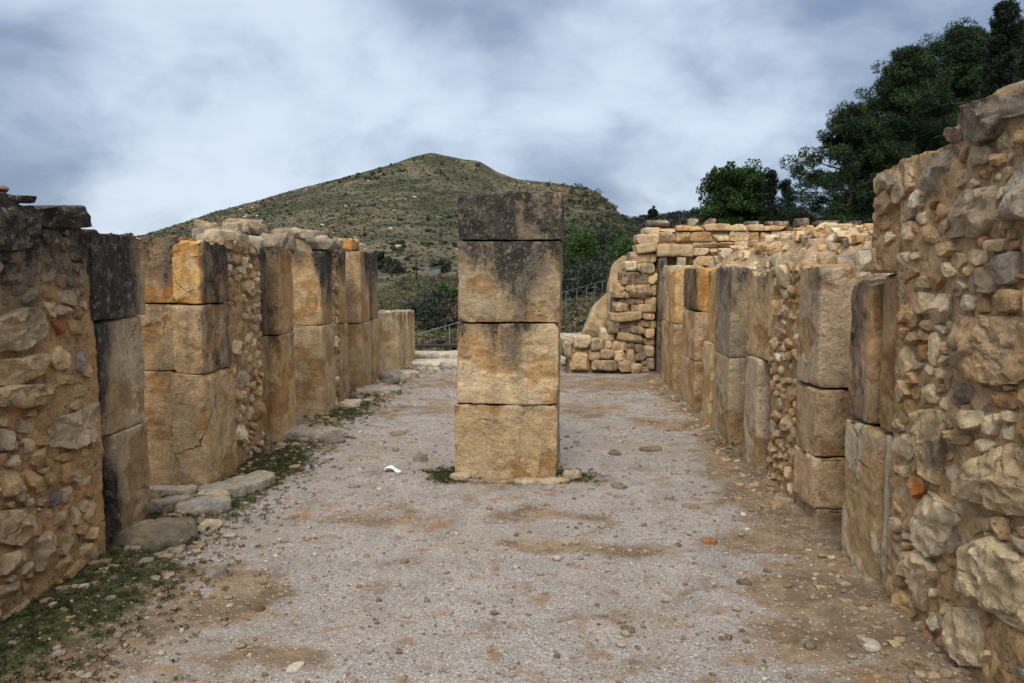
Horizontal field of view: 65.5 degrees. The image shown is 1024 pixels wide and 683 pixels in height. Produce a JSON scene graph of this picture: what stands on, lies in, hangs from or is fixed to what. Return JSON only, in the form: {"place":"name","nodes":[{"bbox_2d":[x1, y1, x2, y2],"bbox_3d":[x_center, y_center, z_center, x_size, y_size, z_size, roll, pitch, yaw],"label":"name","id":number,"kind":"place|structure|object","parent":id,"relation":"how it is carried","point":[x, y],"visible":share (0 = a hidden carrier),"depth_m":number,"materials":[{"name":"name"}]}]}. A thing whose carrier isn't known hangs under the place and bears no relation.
{"place":"outdoors","nodes":[
{"label":"outdoors","id":0,"kind":"place"},
{"bbox_2d":[140,153,633,283],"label":"hill","id":1,"kind":"structure","parent":0,"point":[455,190],"depth_m":206.13,"materials":[{"name":"green plant"}]},
{"bbox_2d":[377,251,385,269],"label":"valley bush","id":2,"kind":"object","parent":1,"relation":"on","point":[380,255],"visible":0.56,"depth_m":96.92,"materials":[{"name":"green plant"}]},
{"bbox_2d":[213,180,560,250],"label":"outcrop stones","id":3,"kind":"object","parent":1,"relation":"on","point":[346,205],"visible":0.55,"depth_m":202.21,"materials":[{"name":"grey stone"}]},
{"bbox_2d":[134,153,640,283],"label":"hillside tufts","id":4,"kind":"object","parent":1,"relation":"on","point":[351,225],"visible":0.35,"depth_m":196.60,"materials":[{"name":"green plant"}]},
{"bbox_2d":[378,256,406,273],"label":"valley bush","id":5,"kind":"object","parent":1,"relation":"on","point":[391,266],"visible":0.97,"depth_m":95.78,"materials":[{"name":"green plant"}]},
{"bbox_2d":[149,155,640,280],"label":"hillside scrub","id":6,"kind":"object","parent":1,"relation":"on","point":[630,230],"visible":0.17,"depth_m":199.94,"materials":[{"name":"green plant"}]},
{"bbox_2d":[429,257,451,271],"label":"valley bush","id":7,"kind":"object","parent":1,"relation":"on","point":[443,263],"visible":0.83,"depth_m":97.70,"materials":[{"name":"green plant"}]},
{"bbox_2d":[562,236,633,274],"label":"hillfoot thicket","id":8,"kind":"object","parent":1,"relation":"on","point":[601,254],"visible":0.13,"depth_m":93.73,"materials":[{"name":"green plant"}]},
{"bbox_2d":[0,227,980,682],"bbox_3d":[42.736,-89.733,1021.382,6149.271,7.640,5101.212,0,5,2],"label":"ground","id":9,"kind":"structure","parent":0,"point":[290,647],"depth_m":4.14,"materials":[{"name":"grey gravel"}]},
{"bbox_2d":[0,185,105,620],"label":"rubble wall","id":10,"kind":"structure","parent":9,"relation":"on","point":[52,523],"depth_m":3.82,"materials":[{"name":"stone"}]},
{"bbox_2d":[81,229,150,545],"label":"stone pier","id":11,"kind":"structure","parent":9,"relation":"on","point":[117,304],"depth_m":4.50,"materials":[{"name":"stone"}]},
{"bbox_2d":[150,493,159,499],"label":"red stone","id":12,"kind":"object","parent":9,"relation":"on","point":[154,496],"visible":0.12,"depth_m":5.18,"materials":[{"name":"stone"}]},
{"bbox_2d":[119,516,197,551],"bbox_3d":[-2.047,1.139,4.635,0.398,0.176,0.405,0,5,2],"label":"mossy stone","id":13,"kind":"object","parent":9,"relation":"on","point":[160,534],"visible":0.77,"depth_m":4.51,"materials":[{"name":"stone"}]},
{"bbox_2d":[150,494,193,513],"bbox_3d":[-2.208,1.072,5.174,0.319,0.134,0.142,-4,6,-37],"label":"stone slab","id":14,"kind":"object","parent":9,"relation":"on","point":[164,505],"depth_m":5.10,"materials":[{"name":"stone"}]},
{"bbox_2d":[150,484,197,496],"bbox_3d":[-2.399,1.058,5.519,0.425,0.115,0.163,0,5,2],"label":"stone slab","id":15,"kind":"object","parent":9,"relation":"on","point":[165,490],"depth_m":5.47,"materials":[{"name":"stone"}]},
{"bbox_2d":[136,236,237,487],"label":"stone pier","id":16,"kind":"structure","parent":9,"relation":"on","point":[190,401],"depth_m":5.73,"materials":[{"name":"stone"}]},
{"bbox_2d":[173,495,231,514],"bbox_3d":[-2.020,1.087,5.197,0.358,0.127,0.210,-2,6,-21],"label":"stone slab","id":17,"kind":"object","parent":9,"relation":"on","point":[214,505],"depth_m":5.14,"materials":[{"name":"stone"}]},
{"bbox_2d":[197,489,230,497],"bbox_3d":[-2.034,1.069,5.427,0.221,0.107,0.150,0,5,2],"label":"stone slab","id":18,"kind":"object","parent":9,"relation":"on","point":[215,492],"depth_m":5.40,"materials":[{"name":"stone"}]},
{"bbox_2d":[203,565,227,577],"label":"loose stone","id":19,"kind":"object","parent":9,"relation":"on","point":[216,571],"visible":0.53,"depth_m":4.19,"materials":[{"name":"stone"}]},
{"bbox_2d":[197,470,274,497],"bbox_3d":[-1.956,1.052,5.705,0.288,0.126,0.634,4,6,36],"label":"stone slab","id":20,"kind":"object","parent":9,"relation":"on","point":[251,483],"depth_m":5.67,"materials":[{"name":"stone"}]},
{"bbox_2d":[192,218,280,466],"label":"rubble wall","id":21,"kind":"structure","parent":9,"relation":"on","point":[244,240],"depth_m":6.53,"materials":[{"name":"stone"}]},
{"bbox_2d":[249,601,265,611],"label":"loose stone","id":22,"kind":"object","parent":9,"relation":"on","point":[255,606],"visible":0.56,"depth_m":3.76,"materials":[{"name":"stone"}]},
{"bbox_2d":[124,379,410,563],"bbox_3d":[-1.961,0.849,7.785,1.309,0.149,7.022,0,5,2],"label":"doorway rubble","id":23,"kind":"object","parent":9,"relation":"on","point":[198,547],"visible":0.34,"depth_m":4.63,"materials":[{"name":"stone"}]},
{"bbox_2d":[258,246,296,446],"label":"stone pier","id":24,"kind":"structure","parent":9,"relation":"on","point":[278,396],"depth_m":7.19,"materials":[{"name":"stone"}]},
{"bbox_2d":[286,661,303,672],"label":"loose stone","id":25,"kind":"object","parent":9,"relation":"on","point":[296,666],"visible":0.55,"depth_m":3.20,"materials":[{"name":"stone"}]},
{"bbox_2d":[285,425,340,440],"bbox_3d":[-1.888,0.886,7.477,0.554,0.161,0.363,0,5,2],"label":"rough stone","id":26,"kind":"object","parent":9,"relation":"on","point":[298,432],"visible":0.62,"depth_m":7.36,"materials":[{"name":"stone"}]},
{"bbox_2d":[291,251,335,414],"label":"stone pier","id":27,"kind":"structure","parent":9,"relation":"on","point":[314,358],"depth_m":8.52,"materials":[{"name":"stone"}]},
{"bbox_2d":[271,227,369,405],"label":"rubble wall","id":28,"kind":"structure","parent":9,"relation":"on","point":[293,239],"depth_m":8.74,"materials":[{"name":"stone"}]},
{"bbox_2d":[318,432,344,443],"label":"rough stone","id":29,"kind":"object","parent":9,"relation":"on","point":[337,438],"visible":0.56,"depth_m":7.29,"materials":[{"name":"stone"}]},
{"bbox_2d":[336,250,349,401],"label":"stone pier","id":30,"kind":"structure","parent":9,"relation":"on","point":[343,371],"depth_m":9.38,"materials":[{"name":"stone"}]},
{"bbox_2d":[339,399,361,407],"bbox_3d":[-1.857,0.734,9.194,0.243,0.114,0.372,0,5,2],"label":"stone slab","id":31,"kind":"object","parent":9,"relation":"on","point":[350,403],"depth_m":9.06,"materials":[{"name":"stone"}]},
{"bbox_2d":[342,238,379,390],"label":"stone pier","id":32,"kind":"structure","parent":9,"relation":"on","point":[361,279],"depth_m":10.24,"materials":[{"name":"stone"}]},
{"bbox_2d":[0,368,741,682],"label":"moss","id":33,"kind":"object","parent":9,"relation":"on","point":[442,474],"visible":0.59,"depth_m":4.06,"materials":[{"name":"green plant"}]},
{"bbox_2d":[355,385,401,395],"bbox_3d":[-1.711,0.643,10.271,0.592,0.119,0.530,0,5,2],"label":"stone slab","id":34,"kind":"object","parent":9,"relation":"on","point":[387,390],"depth_m":10.14,"materials":[{"name":"stone"}]},
{"bbox_2d":[379,370,405,383],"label":"rough stone","id":35,"kind":"object","parent":9,"relation":"on","point":[393,377],"visible":0.79,"depth_m":11.01,"materials":[{"name":"stone"}]},
{"bbox_2d":[384,465,401,471],"bbox_3d":[-0.953,1.018,6.361,0.130,0.051,0.080,0,5,2],"label":"paper scrap","id":36,"kind":"object","parent":9,"relation":"on","point":[395,469],"visible":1,"depth_m":6.35,"materials":[{"name":"white paper"}]},
{"bbox_2d":[378,309,414,371],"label":"stone pier","id":37,"kind":"structure","parent":9,"relation":"on","point":[396,339],"depth_m":12.17,"materials":[{"name":"stone"}]},
{"bbox_2d":[390,431,405,435],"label":"loose stone","id":38,"kind":"object","parent":9,"relation":"on","point":[397,433],"visible":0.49,"depth_m":7.72,"materials":[{"name":"stone"}]},
{"bbox_2d":[391,369,418,377],"bbox_3d":[-1.613,0.501,11.918,0.453,0.129,0.461,0,5,2],"label":"stone slab","id":39,"kind":"object","parent":9,"relation":"on","point":[411,373],"depth_m":11.81,"materials":[{"name":"stone"}]},
{"bbox_2d":[412,249,418,280],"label":"utility pole","id":40,"kind":"object","parent":9,"relation":"on","point":[415,251],"visible":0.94,"depth_m":88.01,"materials":[{"name":"grey wood"}]},
{"bbox_2d":[413,453,428,461],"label":"loose stone","id":41,"kind":"object","parent":9,"relation":"on","point":[418,457],"visible":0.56,"depth_m":6.68,"materials":[{"name":"stone"}]},
{"bbox_2d":[399,287,450,330],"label":"valley bush","id":42,"kind":"object","parent":9,"relation":"on","point":[425,311],"visible":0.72,"depth_m":41.71,"materials":[{"name":"green plant"}]},
{"bbox_2d":[409,361,440,369],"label":"kerb stone","id":43,"kind":"object","parent":9,"relation":"on","point":[432,365],"visible":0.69,"depth_m":12.77,"materials":[{"name":"stone"}]},
{"bbox_2d":[413,358,456,367],"bbox_3d":[-0.996,0.388,13.291,1.358,0.180,0.567,0,5,2],"label":"kerb stone","id":44,"kind":"object","parent":9,"relation":"on","point":[448,363],"visible":0.22,"depth_m":13.07,"materials":[{"name":"stone"}]},
{"bbox_2d":[428,266,441,274],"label":"field hut","id":45,"kind":"object","parent":9,"relation":"on","point":[434,271],"visible":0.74,"depth_m":95.10,"materials":[{"name":"paint"}]},
{"bbox_2d":[415,350,457,358],"bbox_3d":[-1.051,0.289,13.988,1.784,0.239,0.653,0,5,2],"label":"kerb stone","id":46,"kind":"object","parent":9,"relation":"on","point":[453,354],"visible":0.21,"depth_m":13.73,"materials":[{"name":"stone"}]},
{"bbox_2d":[415,344,457,350],"bbox_3d":[-2.376,0.417,14.641,4.452,0.753,0.133,0,5,2],"label":"wooden rail","id":47,"kind":"object","parent":9,"relation":"on","point":[453,346],"visible":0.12,"depth_m":14.51,"materials":[{"name":"brown wood"}]},
{"bbox_2d":[432,281,457,301],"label":"valley bush","id":48,"kind":"object","parent":9,"relation":"on","point":[447,289],"visible":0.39,"depth_m":65.82,"materials":[{"name":"green plant"}]},
{"bbox_2d":[434,293,459,329],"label":"valley bush","id":49,"kind":"object","parent":9,"relation":"on","point":[454,313],"visible":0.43,"depth_m":42.88,"materials":[{"name":"green plant"}]},
{"bbox_2d":[450,472,470,479],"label":"loose stone","id":50,"kind":"object","parent":9,"relation":"on","point":[460,476],"visible":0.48,"depth_m":6.08,"materials":[{"name":"stone"}]},
{"bbox_2d":[12,379,962,682],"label":"debris","id":51,"kind":"object","parent":9,"relation":"on","point":[780,501],"depth_m":4.41,"materials":[{"name":"stone"}]},
{"bbox_2d":[378,266,606,343],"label":"field scrub","id":52,"kind":"object","parent":9,"relation":"on","point":[447,319],"visible":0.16,"depth_m":50.04,"materials":[{"name":"green plant"}]},
{"bbox_2d":[454,191,563,478],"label":"stone pillar","id":53,"kind":"structure","parent":9,"relation":"on","point":[507,404],"depth_m":6.03,"materials":[{"name":"stone"}]},
{"bbox_2d":[415,279,607,350],"bbox_3d":[1.754,-1.548,39.983,0.028,2.737,41.115,1,5,16],"label":"wire fence","id":54,"kind":"object","parent":9,"relation":"on","point":[458,322],"visible":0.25,"depth_m":26.76,"materials":[{"name":"metal"}]},
{"bbox_2d":[377,267,653,357],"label":"field grass","id":55,"kind":"structure","parent":9,"relation":"on","point":[566,327],"depth_m":55.09,"materials":[{"name":"green plant"}]},
{"bbox_2d":[513,477,569,483],"bbox_3d":[0.224,1.077,6.036,0.434,0.080,0.132,0,5,2],"label":"loose stone","id":56,"kind":"object","parent":9,"relation":"on","point":[547,480],"visible":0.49,"depth_m":6.00,"materials":[{"name":"stone"}]},
{"bbox_2d":[560,332,581,365],"bbox_3d":[1.126,0.166,13.721,1.191,0.622,1.108,0,5,2],"label":"ledge stone","id":57,"kind":"object","parent":9,"relation":"on","point":[563,358],"visible":0.1,"depth_m":13.47,"materials":[{"name":"stone"}]},
{"bbox_2d":[582,293,606,336],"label":"leaning slab","id":58,"kind":"structure","parent":57,"relation":"on","point":[596,318],"depth_m":12.97,"materials":[{"name":"stone"}]},
{"bbox_2d":[606,256,626,318],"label":"leaning slab","id":59,"kind":"structure","parent":58,"relation":"on","point":[616,266],"depth_m":12.85,"materials":[{"name":"stone"}]},
{"bbox_2d":[562,469,581,479],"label":"loose stone","id":60,"kind":"object","parent":9,"relation":"on","point":[573,474],"visible":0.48,"depth_m":6.08,"materials":[{"name":"stone"}]},
{"bbox_2d":[562,221,601,266],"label":"valley bush","id":61,"kind":"object","parent":9,"relation":"on","point":[587,249],"visible":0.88,"depth_m":90.26,"materials":[{"name":"green plant"}]},
{"bbox_2d":[562,259,608,298],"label":"valley bush","id":62,"kind":"object","parent":9,"relation":"on","point":[581,279],"visible":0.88,"depth_m":60.80,"materials":[{"name":"green plant"}]},
{"bbox_2d":[594,257,615,288],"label":"valley bush","id":63,"kind":"object","parent":9,"relation":"on","point":[607,266],"visible":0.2,"depth_m":63.27,"materials":[{"name":"green plant"}]},
{"bbox_2d":[593,228,619,255],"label":"valley bush","id":64,"kind":"object","parent":9,"relation":"on","point":[604,239],"visible":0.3,"depth_m":118.03,"materials":[{"name":"green plant"}]},
{"bbox_2d":[561,227,659,373],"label":"dry stone wall","id":65,"kind":"structure","parent":9,"relation":"on","point":[623,342],"depth_m":12.25,"materials":[{"name":"beige stone"}]},
{"bbox_2d":[608,449,621,455],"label":"loose stone","id":66,"kind":"object","parent":9,"relation":"on","point":[614,452],"visible":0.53,"depth_m":6.93,"materials":[{"name":"stone"}]},
{"bbox_2d":[610,482,626,489],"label":"loose stone","id":67,"kind":"object","parent":9,"relation":"on","point":[619,485],"visible":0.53,"depth_m":5.84,"materials":[{"name":"stone"}]},
{"bbox_2d":[604,230,634,262],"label":"valley bush","id":68,"kind":"object","parent":9,"relation":"on","point":[623,250],"visible":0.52,"depth_m":92.52,"materials":[{"name":"green plant"}]},
{"bbox_2d":[639,445,661,451],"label":"loose stone","id":69,"kind":"object","parent":9,"relation":"on","point":[655,448],"visible":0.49,"depth_m":7.07,"materials":[{"name":"stone"}]},
{"bbox_2d":[654,401,666,406],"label":"loose stone","id":70,"kind":"object","parent":9,"relation":"on","point":[660,404],"visible":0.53,"depth_m":9.31,"materials":[{"name":"stone"}]},
{"bbox_2d":[664,494,673,500],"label":"loose stone","id":71,"kind":"object","parent":9,"relation":"on","point":[669,497],"visible":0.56,"depth_m":5.56,"materials":[{"name":"stone"}]},
{"bbox_2d":[654,244,692,372],"bbox_3d":[2.465,-0.469,12.287,0.538,2.042,0.506,0,5,2],"label":"stone doorway","id":72,"kind":"structure","parent":9,"relation":"on","point":[681,252],"depth_m":12.03,"materials":[{"name":"stone"}]},
{"bbox_2d":[661,265,703,382],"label":"stone pier","id":73,"kind":"structure","parent":9,"relation":"on","point":[665,321],"depth_m":11.20,"materials":[{"name":"stone"}]},
{"bbox_2d":[667,268,713,390],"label":"stone pier","id":74,"kind":"structure","parent":9,"relation":"on","point":[676,308],"depth_m":10.44,"materials":[{"name":"stone"}]},
{"bbox_2d":[681,503,699,508],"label":"loose stone","id":75,"kind":"object","parent":9,"relation":"on","point":[690,506],"visible":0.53,"depth_m":5.37,"materials":[{"name":"stone"}]},
{"bbox_2d":[680,268,716,408],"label":"stone pier","id":76,"kind":"structure","parent":9,"relation":"on","point":[695,313],"depth_m":9.02,"materials":[{"name":"stone"}]},
{"bbox_2d":[701,271,715,425],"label":"stone pier","id":77,"kind":"structure","parent":9,"relation":"on","point":[708,359],"depth_m":8.12,"materials":[{"name":"stone"}]},
{"bbox_2d":[702,538,716,544],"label":"loose stone","id":78,"kind":"object","parent":9,"relation":"on","point":[710,541],"visible":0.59,"depth_m":4.67,"materials":[{"name":"stone"}]},
{"bbox_2d":[716,533,725,540],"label":"loose stone","id":79,"kind":"object","parent":9,"relation":"on","point":[719,536],"visible":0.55,"depth_m":4.75,"materials":[{"name":"stone"}]},
{"bbox_2d":[689,158,769,224],"bbox_3d":[10.465,-5.895,37.452,4.043,5.353,3.844,0,5,2],"label":"round tree","id":80,"kind":"object","parent":9,"relation":"on","point":[733,197],"visible":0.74,"depth_m":36.48,"materials":[{"name":"green plant"}]},
{"bbox_2d":[712,266,766,442],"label":"stone pier","id":81,"kind":"structure","parent":9,"relation":"on","point":[731,353],"depth_m":7.31,"materials":[{"name":"stone"}]},
{"bbox_2d":[736,578,751,585],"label":"loose stone","id":82,"kind":"object","parent":9,"relation":"on","point":[741,581],"visible":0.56,"depth_m":4.05,"materials":[{"name":"stone"}]},
{"bbox_2d":[645,218,872,304],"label":"coursed wall","id":83,"kind":"structure","parent":9,"relation":"on","point":[708,238],"depth_m":12.09,"materials":[{"name":"stone"}]},
{"bbox_2d":[743,271,776,468],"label":"stone pier","id":84,"kind":"structure","parent":9,"relation":"on","point":[761,292],"depth_m":6.30,"materials":[{"name":"stone"}]},
{"bbox_2d":[758,167,780,225],"bbox_3d":[11.347,-5.392,35.362,1.398,4.671,1.317,3,6,31],"label":"conifer tree","id":85,"kind":"object","parent":9,"relation":"on","point":[771,186],"visible":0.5,"depth_m":35.05,"materials":[{"name":"green plant"}]},
{"bbox_2d":[775,178,798,230],"bbox_3d":[12.201,-5.160,35.376,1.540,4.128,1.655,-1,5,-12],"label":"conifer tree","id":86,"kind":"object","parent":9,"relation":"on","point":[784,187],"visible":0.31,"depth_m":34.98,"materials":[{"name":"green plant"}]},
{"bbox_2d":[708,222,872,271],"bbox_3d":[3.635,-0.375,8.139,2.443,2.128,7.664,0,5,2],"label":"stone rubble","id":87,"kind":"object","parent":9,"relation":"on","point":[849,236],"visible":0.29,"depth_m":8.08,"materials":[{"name":"stone"}]},
{"bbox_2d":[765,250,871,500],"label":"rubble wall","id":88,"kind":"structure","parent":9,"relation":"on","point":[785,270],"depth_m":5.66,"materials":[{"name":"stone"}]},
{"bbox_2d":[792,266,893,521],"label":"stone pier","id":89,"kind":"structure","parent":9,"relation":"on","point":[822,396],"depth_m":4.99,"materials":[{"name":"stone"}]},
{"bbox_2d":[778,100,919,226],"bbox_3d":[10.740,-4.851,25.096,4.432,5.352,3.951,0,5,2],"label":"pine tree","id":90,"kind":"object","parent":9,"relation":"on","point":[848,131],"visible":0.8,"depth_m":24.66,"materials":[{"name":"green plant"}]},
{"bbox_2d":[841,273,898,586],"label":"stone pier","id":91,"kind":"structure","parent":9,"relation":"on","point":[871,388],"depth_m":4.11,"materials":[{"name":"stone"}]},
{"bbox_2d":[861,637,880,651],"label":"loose stone","id":92,"kind":"object","parent":9,"relation":"on","point":[872,644],"visible":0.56,"depth_m":3.39,"materials":[{"name":"stone"}]},
{"bbox_2d":[827,47,956,190],"bbox_3d":[14.756,-6.884,30.071,5.174,8.328,5.449,-2,6,-25],"label":"pine tree","id":93,"kind":"object","parent":9,"relation":"on","point":[869,91],"visible":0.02,"depth_m":30.15,"materials":[{"name":"green plant"}]},
{"bbox_2d":[826,42,986,217],"bbox_3d":[12.934,-5.966,25.845,5.406,7.355,4.623,2,6,22],"label":"pine tree","id":94,"kind":"object","parent":9,"relation":"on","point":[911,67],"visible":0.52,"depth_m":25.15,"materials":[{"name":"green plant"}]},
{"bbox_2d":[870,80,1023,682],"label":"rubble wall","id":95,"kind":"structure","parent":9,"relation":"on","point":[947,238],"depth_m":3.14,"materials":[{"name":"stone"}]},
{"bbox_2d":[890,17,1023,168],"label":"pine tree","id":96,"kind":"object","parent":9,"relation":"on","point":[958,46],"visible":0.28,"depth_m":27.93,"materials":[{"name":"green plant"}]},
{"bbox_2d":[947,25,990,100],"bbox_3d":[18.250,-7.734,31.762,5.322,9.563,5.590,0,5,2],"label":"pine tree","id":97,"kind":"object","parent":9,"relation":"on","point":[988,48],"visible":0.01,"depth_m":30.93,"materials":[{"name":"green plant"}]},
{"bbox_2d":[950,22,1023,113],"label":"pine tree","id":98,"kind":"object","parent":9,"relation":"on","point":[1020,63],"visible":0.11,"depth_m":27.58,"materials":[{"name":"green plant"}]},
{"bbox_2d":[977,0,1023,98],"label":"cypress tree","id":99,"kind":"object","parent":9,"relation":"on","point":[999,71],"visible":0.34,"depth_m":23.15,"materials":[{"name":"green plant"}]},
{"bbox_2d":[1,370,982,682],"bbox_3d":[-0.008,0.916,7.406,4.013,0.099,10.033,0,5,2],"label":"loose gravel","id":100,"kind":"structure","parent":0,"point":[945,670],"depth_m":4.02,"materials":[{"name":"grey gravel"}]},
{"bbox_2d":[0,0,1023,235],"label":"sky","id":101,"kind":"structure","parent":0,"point":[146,116],"materials":[{"name":"grey"}]},
{"bbox_2d":[634,212,822,228],"bbox_3d":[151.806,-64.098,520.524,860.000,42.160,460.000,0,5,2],"label":"ridge","id":102,"kind":"structure","parent":0,"point":[698,224],"depth_m":454.29,"materials":[{"name":"green plant"}]},
{"bbox_2d":[644,205,658,219],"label":"conifer tree","id":103,"kind":"object","parent":102,"relation":"on","point":[652,212],"visible":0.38,"depth_m":470.24,"materials":[{"name":"green plant"}]},
{"bbox_2d":[626,205,833,229],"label":"distant wood","id":104,"kind":"object","parent":102,"relation":"on","point":[677,216],"visible":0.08,"depth_m":464.19,"materials":[{"name":"green plant"}]}
]}

